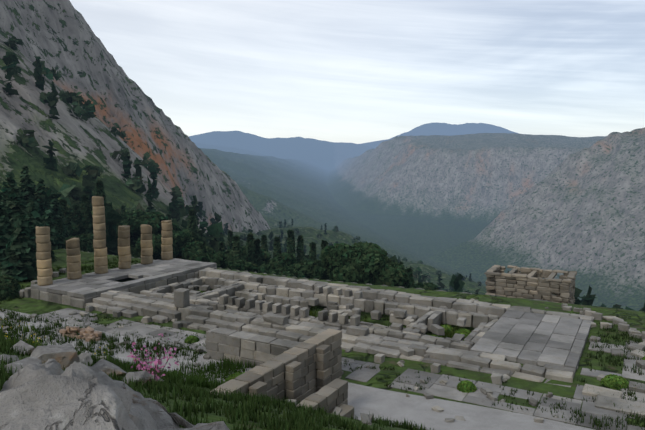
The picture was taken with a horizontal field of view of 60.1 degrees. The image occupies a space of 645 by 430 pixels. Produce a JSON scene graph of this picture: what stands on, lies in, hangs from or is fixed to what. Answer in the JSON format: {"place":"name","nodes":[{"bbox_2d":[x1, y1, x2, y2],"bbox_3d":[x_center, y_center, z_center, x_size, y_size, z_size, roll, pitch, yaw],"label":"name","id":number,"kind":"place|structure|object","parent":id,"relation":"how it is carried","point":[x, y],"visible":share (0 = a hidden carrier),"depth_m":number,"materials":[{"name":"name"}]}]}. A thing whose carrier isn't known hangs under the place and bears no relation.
{"place":"outdoors","nodes":[
{"label":"outdoors","id":0,"kind":"place"},
{"bbox_2d":[0,308,593,429],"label":"path","id":1,"kind":"structure","parent":0,"point":[393,405],"depth_m":34.10,"materials":[{"name":"grey stone"}]},
{"bbox_2d":[59,326,101,341],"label":"rubble wall","id":2,"kind":"structure","parent":1,"relation":"on","point":[88,333],"depth_m":49.99,"materials":[{"name":"beige stone"}]},
{"bbox_2d":[0,0,644,429],"bbox_3d":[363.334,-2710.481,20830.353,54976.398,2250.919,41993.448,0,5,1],"label":"terrain","id":3,"kind":"structure","parent":0,"point":[474,200],"depth_m":1779.78,"materials":[{"name":"grey stone"}]},
{"bbox_2d":[0,354,18,363],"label":"slope rock","id":4,"kind":"object","parent":3,"relation":"on","point":[12,356],"visible":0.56,"depth_m":21.19,"materials":[{"name":"grey stone"}]},
{"bbox_2d":[10,340,34,354],"bbox_3d":[-15.617,7.073,28.874,1.549,0.885,1.084,3,6,28],"label":"slope rock","id":5,"kind":"object","parent":3,"relation":"on","point":[26,346],"visible":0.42,"depth_m":28.69,"materials":[{"name":"grey stone"}]},
{"bbox_2d":[0,359,63,391],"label":"boulder","id":6,"kind":"object","parent":3,"relation":"on","point":[27,373],"visible":0.27,"depth_m":9.90,"materials":[{"name":"grey stone"}]},
{"bbox_2d":[5,356,63,373],"bbox_3d":[-9.804,5.272,18.855,1.285,0.796,1.822,3,6,30],"label":"slope rock","id":7,"kind":"object","parent":3,"relation":"on","point":[24,362],"visible":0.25,"depth_m":18.75,"materials":[{"name":"grey stone"}]},
{"bbox_2d":[30,344,79,368],"bbox_3d":[-12.759,6.931,26.456,2.334,1.329,1.602,-2,6,-16],"label":"boulder","id":8,"kind":"object","parent":3,"relation":"on","point":[66,354],"visible":0.6,"depth_m":25.94,"materials":[{"name":"grey stone"}]},
{"bbox_2d":[0,374,156,429],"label":"boulder","id":9,"kind":"object","parent":3,"relation":"on","point":[50,402],"visible":1,"depth_m":5.70,"materials":[{"name":"grey stone"}]},
{"bbox_2d":[78,353,92,365],"bbox_3d":[-13.763,8.293,31.595,1.317,0.805,0.950,3,6,30],"label":"slope rock","id":10,"kind":"object","parent":3,"relation":"on","point":[86,356],"visible":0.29,"depth_m":31.58,"materials":[{"name":"grey stone"}]},
{"bbox_2d":[0,186,181,381],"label":"tree trunks","id":11,"kind":"object","parent":3,"relation":"on","point":[150,379],"depth_m":27.27,"materials":[{"name":"brown plant"}]},
{"bbox_2d":[92,359,126,376],"bbox_3d":[-10.838,7.867,27.857,2.178,1.210,1.384,-3,6,-25],"label":"slope rock","id":12,"kind":"object","parent":3,"relation":"on","point":[103,365],"visible":0.42,"depth_m":27.53,"materials":[{"name":"grey stone"}]},
{"bbox_2d":[61,361,194,429],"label":"boulder","id":13,"kind":"object","parent":3,"relation":"on","point":[162,416],"visible":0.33,"depth_m":7.66,"materials":[{"name":"grey stone"}]},
{"bbox_2d":[122,370,152,383],"bbox_3d":[-7.965,7.153,23.968,1.166,1.020,1.367,-1,6,-6],"label":"slope rock","id":14,"kind":"object","parent":3,"relation":"on","point":[145,376],"visible":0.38,"depth_m":23.67,"materials":[{"name":"grey stone"}]},
{"bbox_2d":[159,421,229,429],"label":"boulder","id":15,"kind":"object","parent":3,"relation":"on","point":[219,425],"visible":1,"depth_m":7.51,"materials":[{"name":"grey stone"}]},
{"bbox_2d":[205,328,299,366],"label":"stone wall","id":16,"kind":"structure","parent":3,"relation":"on","point":[221,343],"depth_m":42.35,"materials":[{"name":"stone"}]},
{"bbox_2d":[210,328,353,418],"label":"stone wall","id":17,"kind":"structure","parent":3,"relation":"on","point":[306,369],"depth_m":33.16,"materials":[{"name":"stone"}]},
{"bbox_2d":[0,298,577,424],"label":"rubble stones","id":18,"kind":"object","parent":3,"relation":"on","point":[366,419],"visible":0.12,"depth_m":36.07,"materials":[{"name":"grey stone"}]},
{"bbox_2d":[19,266,593,386],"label":"temple ruins","id":19,"kind":"object","parent":3,"relation":"on","point":[224,304],"visible":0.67,"depth_m":55.59,"materials":[{"name":"stone"}]},
{"bbox_2d":[0,36,644,379],"bbox_3d":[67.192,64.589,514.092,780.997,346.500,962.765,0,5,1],"label":"tree foliage","id":20,"kind":"object","parent":3,"relation":"on","point":[364,262],"visible":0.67,"depth_m":130.98,"materials":[{"name":"green plant"}]},
{"bbox_2d":[0,255,644,429],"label":"grass tufts","id":21,"kind":"object","parent":3,"relation":"on","point":[243,412],"visible":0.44,"depth_m":32.42,"materials":[{"name":"green plant"}]},
{"bbox_2d":[31,268,644,416],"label":"loose blocks","id":22,"kind":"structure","parent":3,"relation":"on","point":[606,398],"depth_m":40.78,"materials":[{"name":"stone"}]},
{"bbox_2d":[484,265,576,303],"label":"ruin","id":23,"kind":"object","parent":3,"relation":"on","point":[524,283],"visible":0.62,"depth_m":66.66,"materials":[{"name":"beige stone"}]},
{"bbox_2d":[31,258,644,429],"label":"stone pavement","id":24,"kind":"structure","parent":0,"point":[522,337],"depth_m":45.16,"materials":[{"name":"stone"}]},
{"bbox_2d":[36,226,52,285],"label":"column","id":25,"kind":"structure","parent":24,"relation":"on","point":[44,263],"depth_m":64.65,"materials":[{"name":"stone"}]},
{"bbox_2d":[66,237,81,279],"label":"column","id":26,"kind":"structure","parent":24,"relation":"on","point":[73,258],"depth_m":68.08,"materials":[{"name":"stone"}]},
{"bbox_2d":[92,196,107,273],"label":"column","id":27,"kind":"structure","parent":24,"relation":"on","point":[100,248],"depth_m":71.24,"materials":[{"name":"stone"}]},
{"bbox_2d":[118,225,130,268],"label":"column","id":28,"kind":"structure","parent":24,"relation":"on","point":[124,254],"depth_m":74.71,"materials":[{"name":"stone"}]},
{"bbox_2d":[141,224,152,263],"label":"column","id":29,"kind":"structure","parent":24,"relation":"on","point":[146,246],"depth_m":78.05,"materials":[{"name":"stone"}]},
{"bbox_2d":[161,220,172,259],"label":"column","id":30,"kind":"structure","parent":24,"relation":"on","point":[167,243],"depth_m":81.40,"materials":[{"name":"stone"}]},
{"bbox_2d":[184,290,644,392],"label":"bushes","id":31,"kind":"object","parent":24,"relation":"on","point":[611,381],"visible":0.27,"depth_m":37.44,"materials":[{"name":"green plant"}]},
{"bbox_2d":[70,0,644,143],"label":"sky","id":32,"kind":"structure","parent":0,"point":[345,71],"materials":[{"name":"white"}]}
]}

